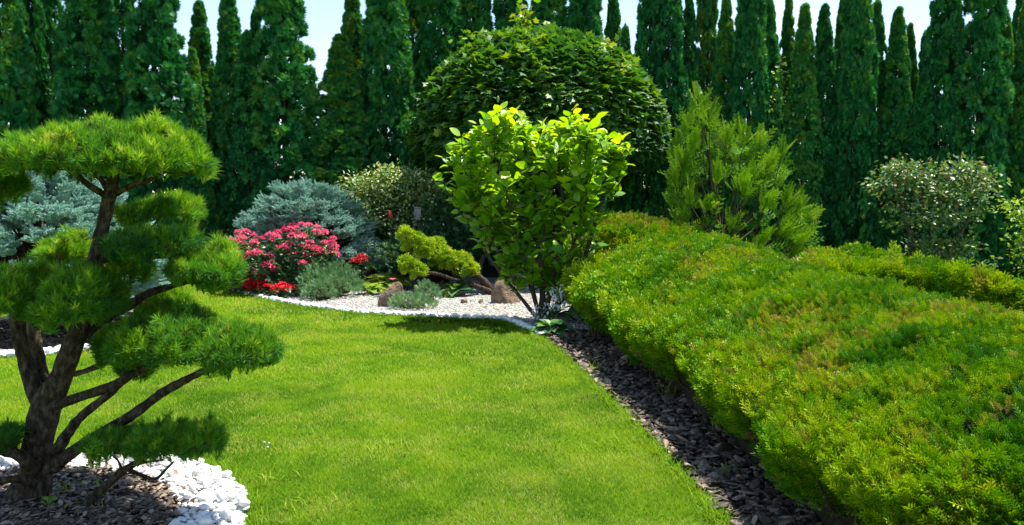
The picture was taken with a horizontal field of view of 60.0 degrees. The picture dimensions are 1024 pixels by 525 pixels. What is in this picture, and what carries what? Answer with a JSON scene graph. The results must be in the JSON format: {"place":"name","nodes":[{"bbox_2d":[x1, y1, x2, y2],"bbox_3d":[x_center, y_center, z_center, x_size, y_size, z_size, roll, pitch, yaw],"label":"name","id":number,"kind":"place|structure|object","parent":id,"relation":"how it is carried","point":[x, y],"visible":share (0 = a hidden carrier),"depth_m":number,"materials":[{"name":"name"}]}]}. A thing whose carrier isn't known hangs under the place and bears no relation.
{"place":"outdoors","nodes":[
{"label":"outdoors","id":0,"kind":"place"},
{"bbox_2d":[360,265,371,279],"bbox_3d":[-2.755,0.144,16.743,0.252,0.399,0.113,0,4,0],"label":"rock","id":1,"kind":"object","parent":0,"point":[367,274],"visible":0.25,"depth_m":16.71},
{"bbox_2d":[248,277,594,334],"bbox_3d":[-2.300,0.550,13.812,7.800,0.001,7.739,0,4,0],"label":"gravel bed","id":2,"kind":"object","parent":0,"point":[471,279],"visible":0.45,"depth_m":12.97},
{"bbox_2d":[182,46,219,241],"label":"thuja tree","id":3,"kind":"object","parent":2,"relation":"on","point":[197,116],"visible":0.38,"depth_m":16.70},
{"bbox_2d":[223,28,267,275],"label":"thuja tree","id":4,"kind":"object","parent":2,"relation":"on","point":[242,110],"visible":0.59,"depth_m":16.82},
{"bbox_2d":[229,275,262,294],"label":"red flower plant","id":5,"kind":"object","parent":2,"relation":"on","point":[241,292],"visible":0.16,"depth_m":14.25,"materials":[{"name":"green plant"}]},
{"bbox_2d":[240,278,278,295],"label":"red flower plant","id":6,"kind":"object","parent":2,"relation":"on","point":[250,282],"visible":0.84,"depth_m":13.98,"materials":[{"name":"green plant"}]},
{"bbox_2d":[262,281,296,297],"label":"red flower plant","id":7,"kind":"object","parent":2,"relation":"on","point":[286,287],"visible":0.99,"depth_m":13.77,"materials":[{"name":"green plant"}]},
{"bbox_2d":[225,221,340,296],"bbox_3d":[-3.766,-0.064,14.463,2.062,1.242,1.373,0,4,0],"label":"pink flower bush","id":8,"kind":"object","parent":2,"relation":"on","point":[269,269],"visible":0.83,"depth_m":14.23,"materials":[{"name":"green plant"}]},
{"bbox_2d":[0,280,588,524],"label":"gravel","id":9,"kind":"structure","parent":2,"relation":"on","point":[212,503],"depth_m":11.45,"materials":[{"name":"gravel"}]},
{"bbox_2d":[6,350,14,358],"bbox_3d":[-4.905,0.906,8.712,0.135,0.088,0.084,-20,25,-4],"label":"white stone","id":10,"kind":"object","parent":9,"relation":"on","point":[11,352],"visible":0.5,"depth_m":8.68,"materials":[{"name":"stone"}]},
{"bbox_2d":[159,461,169,467],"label":"white stone","id":11,"kind":"object","parent":9,"relation":"on","point":[164,464],"visible":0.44,"depth_m":5.18,"materials":[{"name":"stone"}]},
{"bbox_2d":[168,518,180,524],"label":"white stone","id":12,"kind":"object","parent":9,"relation":"on","point":[175,520],"visible":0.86,"depth_m":4.25,"materials":[{"name":"stone"}]},
{"bbox_2d":[183,492,191,498],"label":"white stone","id":13,"kind":"object","parent":9,"relation":"on","point":[187,495],"visible":1,"depth_m":4.57,"materials":[{"name":"stone"}]},
{"bbox_2d":[188,483,195,491],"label":"white stone","id":14,"kind":"object","parent":9,"relation":"on","point":[191,486],"visible":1,"depth_m":4.70,"materials":[{"name":"stone"}]},
{"bbox_2d":[193,469,201,475],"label":"white stone","id":15,"kind":"object","parent":9,"relation":"on","point":[196,472],"visible":1,"depth_m":4.94,"materials":[{"name":"stone"}]},
{"bbox_2d":[197,474,204,483],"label":"white stone","id":16,"kind":"object","parent":9,"relation":"on","point":[201,478],"visible":1,"depth_m":4.83,"materials":[{"name":"stone"}]},
{"bbox_2d":[198,517,211,524],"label":"white stone","id":17,"kind":"object","parent":9,"relation":"on","point":[204,521],"visible":1,"depth_m":4.18,"materials":[{"name":"stone"}]},
{"bbox_2d":[200,503,209,509],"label":"white stone","id":18,"kind":"object","parent":9,"relation":"on","point":[204,506],"visible":1,"depth_m":4.40,"materials":[{"name":"stone"}]},
{"bbox_2d":[226,176,387,276],"bbox_3d":[-3.737,-0.556,15.893,3.083,1.980,2.461,0,4,0],"label":"blue spruce","id":19,"kind":"object","parent":2,"relation":"on","point":[306,200],"visible":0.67,"depth_m":15.40,"materials":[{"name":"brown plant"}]},
{"bbox_2d":[300,274,338,299],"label":"juniper","id":20,"kind":"object","parent":2,"relation":"on","point":[318,291],"visible":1,"depth_m":13.49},
{"bbox_2d":[292,259,364,295],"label":"juniper","id":21,"kind":"object","parent":2,"relation":"on","point":[342,285],"visible":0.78,"depth_m":13.94,"materials":[{"name":"green plant"}]},
{"bbox_2d":[338,252,375,284],"bbox_3d":[-2.640,0.139,15.095,0.738,0.632,0.770,2,5,20],"label":"red flower plant","id":22,"kind":"object","parent":2,"relation":"on","point":[360,260],"visible":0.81,"depth_m":15.04,"materials":[{"name":"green plant"}]},
{"bbox_2d":[352,282,385,293],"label":"leafy plant","id":23,"kind":"object","parent":2,"relation":"on","point":[374,287],"visible":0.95,"depth_m":14.28,"materials":[{"name":"green plant"}]},
{"bbox_2d":[364,273,413,291],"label":"hosta","id":24,"kind":"object","parent":2,"relation":"on","point":[380,278],"visible":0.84,"depth_m":14.89,"materials":[{"name":"green plant"}]},
{"bbox_2d":[378,282,403,306],"bbox_3d":[-1.742,0.460,12.780,0.400,0.368,0.185,0,4,0],"label":"rock","id":25,"kind":"object","parent":2,"relation":"on","point":[387,294],"visible":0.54,"depth_m":12.74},
{"bbox_2d":[335,158,452,277],"bbox_3d":[-2.118,-0.765,16.077,2.290,2.261,1.597,0,4,0],"label":"dogwood","id":26,"kind":"object","parent":2,"relation":"on","point":[387,177],"visible":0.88,"depth_m":15.87,"materials":[{"name":"green plant"}]},
{"bbox_2d":[387,290,437,309],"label":"juniper","id":27,"kind":"object","parent":2,"relation":"on","point":[413,303],"visible":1,"depth_m":12.45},
{"bbox_2d":[355,228,479,282],"bbox_3d":[-1.619,-0.167,15.235,2.201,0.925,1.703,0,4,0],"label":"shrub","id":28,"kind":"object","parent":2,"relation":"on","point":[394,253],"visible":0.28,"depth_m":15.00,"materials":[{"name":"green plant"}]},
{"bbox_2d":[413,278,442,300],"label":"juniper","id":29,"kind":"object","parent":2,"relation":"on","point":[433,288],"visible":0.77,"depth_m":13.23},
{"bbox_2d":[375,190,510,283],"bbox_3d":[-1.088,-0.433,15.844,2.618,1.777,1.980,0,4,0],"label":"dark yew","id":30,"kind":"object","parent":2,"relation":"on","point":[454,232],"visible":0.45,"depth_m":15.63,"materials":[{"name":"green plant"}]},
{"bbox_2d":[414,195,420,220],"bbox_3d":[-1.653,-0.961,15.522,0.125,0.456,0.120,0,4,0],"label":"bird feeder","id":31,"kind":"object","parent":30,"relation":"hanging from","point":[417,210],"visible":0.94,"depth_m":15.49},
{"bbox_2d":[431,268,462,283],"bbox_3d":[-1.150,0.262,15.544,0.598,0.329,0.603,0,4,0],"label":"heuchera","id":32,"kind":"object","parent":2,"relation":"on","point":[436,279],"visible":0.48,"depth_m":15.43,"materials":[{"name":"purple plant"}]},
{"bbox_2d":[442,284,460,297],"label":"grass tuft","id":33,"kind":"object","parent":2,"relation":"on","point":[446,294],"visible":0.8,"depth_m":13.91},
{"bbox_2d":[394,224,516,294],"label":"golden juniper","id":34,"kind":"object","parent":2,"relation":"on","point":[435,249],"visible":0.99,"depth_m":14.08,"materials":[{"name":"green plant"}]},
{"bbox_2d":[436,282,475,296],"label":"leafy plant","id":35,"kind":"object","parent":2,"relation":"on","point":[464,287],"visible":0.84,"depth_m":14.01,"materials":[{"name":"green plant"}]},
{"bbox_2d":[491,280,520,303],"bbox_3d":[-0.091,0.423,13.191,0.446,0.380,0.278,0,4,0],"label":"rock","id":36,"kind":"object","parent":2,"relation":"on","point":[500,293],"visible":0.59,"depth_m":13.11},
{"bbox_2d":[432,96,634,318],"bbox_3d":[0.281,-0.662,11.274,2.545,2.882,1.407,1,4,8],"label":"magnolia","id":37,"kind":"object","parent":2,"relation":"on","point":[590,157],"visible":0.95,"depth_m":11.14,"materials":[{"name":"green plant"}]},
{"bbox_2d":[530,282,577,322],"bbox_3d":[0.542,0.493,11.185,0.641,0.543,0.600,0,4,0],"label":"flowering plant","id":38,"kind":"object","parent":2,"relation":"on","point":[553,312],"visible":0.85,"depth_m":11.09,"materials":[{"name":"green plant"}]},
{"bbox_2d":[563,305,574,314],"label":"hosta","id":39,"kind":"object","parent":2,"relation":"on","point":[571,309],"visible":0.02,"depth_m":11.98,"materials":[{"name":"green plant"}]},
{"bbox_2d":[0,0,1015,194],"label":"sky","id":40,"kind":"structure","parent":0,"point":[324,17],"materials":[{"name":"white"}]},
{"bbox_2d":[0,277,1023,524],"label":"lawn","id":41,"kind":"structure","parent":0,"point":[487,489],"depth_m":5.97,"materials":[{"name":"plant"}]},
{"bbox_2d":[0,0,41,232],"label":"thuja tree","id":42,"kind":"object","parent":41,"relation":"on","point":[15,41],"visible":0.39,"depth_m":15.49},
{"bbox_2d":[0,317,121,354],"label":"spruce bed","id":43,"kind":"object","parent":41,"relation":"on","point":[60,328],"visible":0.04,"depth_m":10.03,"materials":[{"name":"soil"}]},
{"bbox_2d":[0,170,170,332],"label":"blue spruce","id":44,"kind":"object","parent":43,"relation":"on","point":[72,203],"visible":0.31,"depth_m":9.75,"materials":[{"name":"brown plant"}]},
{"bbox_2d":[52,471,93,494],"bbox_3d":[-2.383,1.177,4.765,0.235,0.131,0.237,0,4,0],"label":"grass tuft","id":45,"kind":"object","parent":41,"relation":"on","point":[66,485],"visible":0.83,"depth_m":4.74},
{"bbox_2d":[45,0,138,226],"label":"thuja tree","id":46,"kind":"object","parent":41,"relation":"on","point":[88,41],"visible":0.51,"depth_m":15.80,"materials":[{"name":"plant"}]},
{"bbox_2d":[0,465,248,524],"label":"pine bed","id":47,"kind":"object","parent":41,"relation":"on","point":[131,513],"visible":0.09,"depth_m":4.57,"materials":[{"name":"wood"}]},
{"bbox_2d":[38,496,57,504],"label":"leafy plant","id":48,"kind":"object","parent":47,"relation":"on","point":[53,498],"visible":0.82,"depth_m":4.54,"materials":[{"name":"green plant"}]},
{"bbox_2d":[0,106,289,506],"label":"pine tree","id":49,"kind":"object","parent":47,"relation":"on","point":[170,325],"visible":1,"depth_m":4.39,"materials":[{"name":"green plant"}]},
{"bbox_2d":[176,480,189,486],"bbox_3d":[-1.786,1.217,4.821,0.078,0.058,0.070,11,-13,-3],"label":"white stone","id":50,"kind":"object","parent":47,"relation":"on","point":[182,483],"visible":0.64,"depth_m":4.80,"materials":[{"name":"stone"}]},
{"bbox_2d":[178,507,188,513],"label":"white stone","id":51,"kind":"object","parent":47,"relation":"on","point":[183,509],"visible":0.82,"depth_m":4.42,"materials":[{"name":"stone"}]},
{"bbox_2d":[239,499,249,506],"bbox_3d":[-1.343,1.208,4.453,0.056,0.040,0.035,-10,7,-13],"label":"white stone","id":52,"kind":"object","parent":47,"relation":"on","point":[244,503],"visible":1,"depth_m":4.44,"materials":[{"name":"stone"}]},
{"bbox_2d":[119,0,210,233],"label":"thuja tree","id":53,"kind":"object","parent":41,"relation":"on","point":[160,42],"visible":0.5,"depth_m":16.00,"materials":[{"name":"plant"}]},
{"bbox_2d":[231,479,268,504],"bbox_3d":[-1.355,1.190,4.563,0.191,0.135,0.184,0,4,0],"label":"grass tuft","id":54,"kind":"object","parent":41,"relation":"on","point":[259,500],"visible":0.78,"depth_m":4.60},
{"bbox_2d":[0,315,828,524],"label":"bark mulch","id":55,"kind":"object","parent":41,"relation":"on","point":[771,511],"visible":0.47,"depth_m":5.00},
{"bbox_2d":[564,208,706,257],"bbox_3d":[1.980,-0.161,13.927,2.464,1.431,2.734,0,4,0],"label":"hedge","id":56,"kind":"object","parent":41,"relation":"on","point":[614,229],"visible":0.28,"depth_m":13.15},
{"bbox_2d":[545,331,806,521],"bbox_3d":[1.826,1.026,7.499,3.148,0.001,10.000,0,4,0],"label":"bark strip","id":57,"kind":"object","parent":41,"relation":"on","point":[792,512],"visible":0.07,"depth_m":5.34,"materials":[{"name":"wood"}]},
{"bbox_2d":[530,319,574,336],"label":"hosta","id":58,"kind":"object","parent":57,"relation":"on","point":[562,325],"visible":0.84,"depth_m":10.12,"materials":[{"name":"green plant"}]},
{"bbox_2d":[655,379,681,394],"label":"grass tuft","id":59,"kind":"object","parent":57,"relation":"on","point":[666,391],"visible":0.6,"depth_m":7.04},
{"bbox_2d":[555,230,1023,524],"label":"hedge","id":60,"kind":"object","parent":57,"relation":"on","point":[830,397],"visible":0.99,"depth_m":4.56,"materials":[{"name":"plant"}]},
{"bbox_2d":[658,81,825,260],"bbox_3d":[3.716,-1.188,14.117,2.950,3.443,1.901,0,4,0],"label":"golden cypress","id":61,"kind":"object","parent":41,"relation":"on","point":[683,161],"visible":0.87,"depth_m":13.96,"materials":[{"name":"plant"}]},
{"bbox_2d":[790,239,1023,313],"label":"hedge","id":62,"kind":"object","parent":41,"relation":"on","point":[957,279],"visible":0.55,"depth_m":8.72,"materials":[{"name":"plant"}]},
{"bbox_2d":[857,151,1012,270],"bbox_3d":[6.460,-0.537,13.483,2.335,2.309,1.548,0,4,0],"label":"tree","id":63,"kind":"object","parent":41,"relation":"on","point":[907,174],"visible":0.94,"depth_m":13.42,"materials":[{"name":"green plant"}]},
{"bbox_2d":[987,189,1023,275],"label":"tree","id":64,"kind":"object","parent":41,"relation":"on","point":[1019,214],"visible":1,"depth_m":12.63,"materials":[{"name":"green plant"}]},
{"bbox_2d":[375,266,1021,277],"bbox_3d":[0.000,0.063,20.163,28.000,0.001,7.800,0,4,0],"label":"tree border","id":65,"kind":"object","parent":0,"point":[492,271],"depth_m":18.27,"materials":[{"name":"soil"}]},
{"bbox_2d":[11,0,54,127],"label":"thuja tree","id":66,"kind":"object","parent":65,"relation":"on","point":[35,22],"visible":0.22,"depth_m":17.15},
{"bbox_2d":[34,0,64,117],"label":"thuja tree","id":67,"kind":"object","parent":65,"relation":"on","point":[51,6],"visible":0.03,"depth_m":17.54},
{"bbox_2d":[112,0,139,99],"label":"thuja tree","id":68,"kind":"object","parent":65,"relation":"on","point":[122,8],"visible":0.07,"depth_m":17.62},
{"bbox_2d":[187,0,222,194],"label":"thuja tree","id":69,"kind":"object","parent":65,"relation":"on","point":[199,40],"visible":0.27,"depth_m":17.55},
{"bbox_2d":[207,0,250,237],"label":"thuja tree","id":70,"kind":"object","parent":65,"relation":"on","point":[221,101],"visible":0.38,"depth_m":17.06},
{"bbox_2d":[250,6,266,85],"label":"thuja tree","id":71,"kind":"object","parent":65,"relation":"on","point":[254,25],"visible":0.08,"depth_m":17.84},
{"bbox_2d":[247,0,324,276],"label":"thuja tree","id":72,"kind":"object","parent":65,"relation":"on","point":[291,80],"visible":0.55,"depth_m":16.74,"materials":[{"name":"plant"}]},
{"bbox_2d":[304,33,378,276],"bbox_3d":[-3.386,-2.049,17.192,1.781,4.751,1.721,-4,6,-39],"label":"thuja tree","id":73,"kind":"object","parent":65,"relation":"on","point":[338,133],"visible":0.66,"depth_m":16.87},
{"bbox_2d":[338,0,370,176],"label":"thuja tree","id":74,"kind":"object","parent":65,"relation":"on","point":[352,16],"visible":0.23,"depth_m":18.07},
{"bbox_2d":[355,0,419,274],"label":"thuja tree","id":75,"kind":"object","parent":65,"relation":"on","point":[386,94],"visible":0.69,"depth_m":17.21,"materials":[{"name":"plant"}]},
{"bbox_2d":[390,0,424,224],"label":"thuja tree","id":76,"kind":"object","parent":65,"relation":"on","point":[411,20],"visible":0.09,"depth_m":19.24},
{"bbox_2d":[406,0,481,269],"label":"thuja tree","id":77,"kind":"object","parent":65,"relation":"on","point":[435,46],"visible":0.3,"depth_m":18.57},
{"bbox_2d":[445,0,495,260],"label":"thuja tree","id":78,"kind":"object","parent":65,"relation":"on","point":[478,13],"visible":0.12,"depth_m":19.16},
{"bbox_2d":[473,0,533,267],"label":"thuja tree","id":79,"kind":"object","parent":65,"relation":"on","point":[501,12],"visible":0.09,"depth_m":19.24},
{"bbox_2d":[405,0,671,273],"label":"maple tree","id":80,"kind":"object","parent":65,"relation":"on","point":[553,65],"visible":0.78,"depth_m":15.52,"materials":[{"name":"green plant"}]},
{"bbox_2d":[513,0,567,264],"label":"thuja tree","id":81,"kind":"object","parent":65,"relation":"on","point":[543,10],"visible":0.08,"depth_m":19.26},
{"bbox_2d":[556,0,613,254],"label":"thuja tree","id":82,"kind":"object","parent":65,"relation":"on","point":[583,15],"visible":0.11,"depth_m":18.95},
{"bbox_2d":[604,0,621,200],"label":"thuja tree","id":83,"kind":"object","parent":65,"relation":"on","point":[612,26],"visible":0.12,"depth_m":19.70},
{"bbox_2d":[605,21,637,214],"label":"thuja tree","id":84,"kind":"object","parent":65,"relation":"on","point":[625,40],"visible":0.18,"depth_m":18.34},
{"bbox_2d":[616,0,666,217],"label":"thuja tree","id":85,"kind":"object","parent":65,"relation":"on","point":[646,27],"visible":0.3,"depth_m":17.78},
{"bbox_2d":[646,0,696,223],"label":"thuja tree","id":86,"kind":"object","parent":65,"relation":"on","point":[668,39],"visible":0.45,"depth_m":17.57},
{"bbox_2d":[676,0,703,226],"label":"thuja tree","id":87,"kind":"object","parent":65,"relation":"on","point":[691,55],"visible":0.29,"depth_m":17.98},
{"bbox_2d":[695,0,722,225],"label":"thuja tree","id":88,"kind":"object","parent":65,"relation":"on","point":[706,21],"visible":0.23,"depth_m":18.23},
{"bbox_2d":[697,0,739,231],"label":"thuja tree","id":89,"kind":"object","parent":65,"relation":"on","point":[722,67],"visible":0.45,"depth_m":17.63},
{"bbox_2d":[720,0,775,249],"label":"thuja tree","id":90,"kind":"object","parent":65,"relation":"on","point":[750,49],"visible":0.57,"depth_m":17.19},
{"bbox_2d":[766,56,794,134],"bbox_3d":[5.158,-3.187,17.025,0.604,1.535,0.329,0,4,0],"label":"creeper","id":91,"kind":"object","parent":90,"relation":"attached to","point":[783,81],"visible":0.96,"depth_m":17.02,"materials":[{"name":"green plant"}]},
{"bbox_2d":[748,0,786,255],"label":"thuja tree","id":92,"kind":"object","parent":65,"relation":"on","point":[772,45],"visible":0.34,"depth_m":17.41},
{"bbox_2d":[774,0,796,211],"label":"thuja tree","id":93,"kind":"object","parent":65,"relation":"on","point":[787,40],"visible":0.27,"depth_m":18.16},
{"bbox_2d":[772,2,825,258],"bbox_3d":[5.701,-2.368,17.364,1.121,5.420,1.164,0,4,-1],"label":"thuja tree","id":94,"kind":"object","parent":65,"relation":"on","point":[802,99],"visible":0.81,"depth_m":17.15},
{"bbox_2d":[804,3,844,248],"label":"thuja tree","id":95,"kind":"object","parent":65,"relation":"on","point":[825,56],"visible":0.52,"depth_m":17.26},
{"bbox_2d":[823,0,853,232],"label":"thuja tree","id":96,"kind":"object","parent":65,"relation":"on","point":[838,30],"visible":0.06,"depth_m":18.23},
{"bbox_2d":[824,0,881,248],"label":"thuja tree","id":97,"kind":"object","parent":65,"relation":"on","point":[857,53],"visible":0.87,"depth_m":16.97,"materials":[{"name":"plant"}]},
{"bbox_2d":[850,0,896,249],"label":"thuja tree","id":98,"kind":"object","parent":65,"relation":"on","point":[878,23],"visible":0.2,"depth_m":17.45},
{"bbox_2d":[870,5,917,253],"bbox_3d":[7.497,-2.346,17.371,1.103,5.324,1.146,1,5,18],"label":"thuja tree","id":99,"kind":"object","parent":65,"relation":"on","point":[896,117],"visible":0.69,"depth_m":17.16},
{"bbox_2d":[895,22,918,204],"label":"thuja tree","id":100,"kind":"object","parent":65,"relation":"on","point":[911,47],"visible":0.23,"depth_m":17.98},
{"bbox_2d":[897,68,937,257],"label":"thuja tree","id":101,"kind":"object","parent":65,"relation":"on","point":[921,130],"visible":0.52,"depth_m":16.84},
{"bbox_2d":[917,29,936,152],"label":"thuja tree","id":102,"kind":"object","parent":65,"relation":"on","point":[920,53],"visible":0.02,"depth_m":18.36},
{"bbox_2d":[915,0,970,261],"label":"thuja tree","id":103,"kind":"object","parent":65,"relation":"on","point":[943,58],"visible":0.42,"depth_m":16.89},
{"bbox_2d":[937,0,1018,272],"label":"thuja tree","id":104,"kind":"object","parent":65,"relation":"on","point":[987,88],"visible":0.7,"depth_m":16.55,"materials":[{"name":"plant"}]},
{"bbox_2d":[977,7,1022,275],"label":"thuja tree","id":105,"kind":"object","parent":65,"relation":"on","point":[1006,32],"visible":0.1,"depth_m":17.20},
{"bbox_2d":[996,0,1023,277],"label":"thuja tree","id":106,"kind":"object","parent":65,"relation":"on","point":[1016,125],"visible":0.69,"depth_m":16.97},
{"bbox_2d":[1011,0,1022,66],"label":"thuja tree","id":107,"kind":"object","parent":65,"relation":"on","point":[1016,15],"visible":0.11,"depth_m":17.91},
{"label":"white stone","id":108,"kind":"object","parent":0,"visible":0},
{"bbox_2d":[195,495,206,499],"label":"white stone","id":109,"kind":"object","parent":108,"relation":"on","point":[201,497],"visible":1,"depth_m":4.54,"materials":[{"name":"stone"}]},
{"label":"white stone","id":110,"kind":"object","parent":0,"visible":0},
{"bbox_2d":[185,469,192,477],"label":"white stone","id":111,"kind":"object","parent":110,"relation":"on","point":[189,473],"visible":1,"depth_m":4.93,"materials":[{"name":"stone"}]},
{"label":"white stone","id":112,"kind":"object","parent":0,"visible":0},
{"bbox_2d":[219,509,232,519],"bbox_3d":[-1.390,1.225,4.308,0.071,0.048,0.046,5,19,16],"label":"white stone","id":113,"kind":"object","parent":112,"relation":"on","point":[226,514],"visible":1,"depth_m":4.29,"materials":[{"name":"stone"}]},
{"label":"white stone","id":114,"kind":"object","parent":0,"visible":0},
{"bbox_2d":[203,481,210,489],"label":"white stone","id":115,"kind":"object","parent":114,"relation":"on","point":[207,485],"visible":1,"depth_m":4.73,"materials":[{"name":"stone"}]},
{"label":"white stone","id":116,"kind":"object","parent":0,"visible":0},
{"bbox_2d":[215,491,226,500],"bbox_3d":[-1.494,1.197,4.563,0.052,0.037,0.080,-15,25,-38],"label":"white stone","id":117,"kind":"object","parent":116,"relation":"on","point":[220,495],"visible":1,"depth_m":4.55,"materials":[{"name":"stone"}]},
{"label":"white stone","id":118,"kind":"object","parent":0,"visible":0},
{"label":"white stone","id":119,"kind":"object","parent":118,"relation":"on","visible":0},
{"bbox_2d":[221,471,230,478],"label":"white stone","id":120,"kind":"object","parent":119,"relation":"on","point":[225,474],"visible":0.97,"depth_m":4.90,"materials":[{"name":"stone"}]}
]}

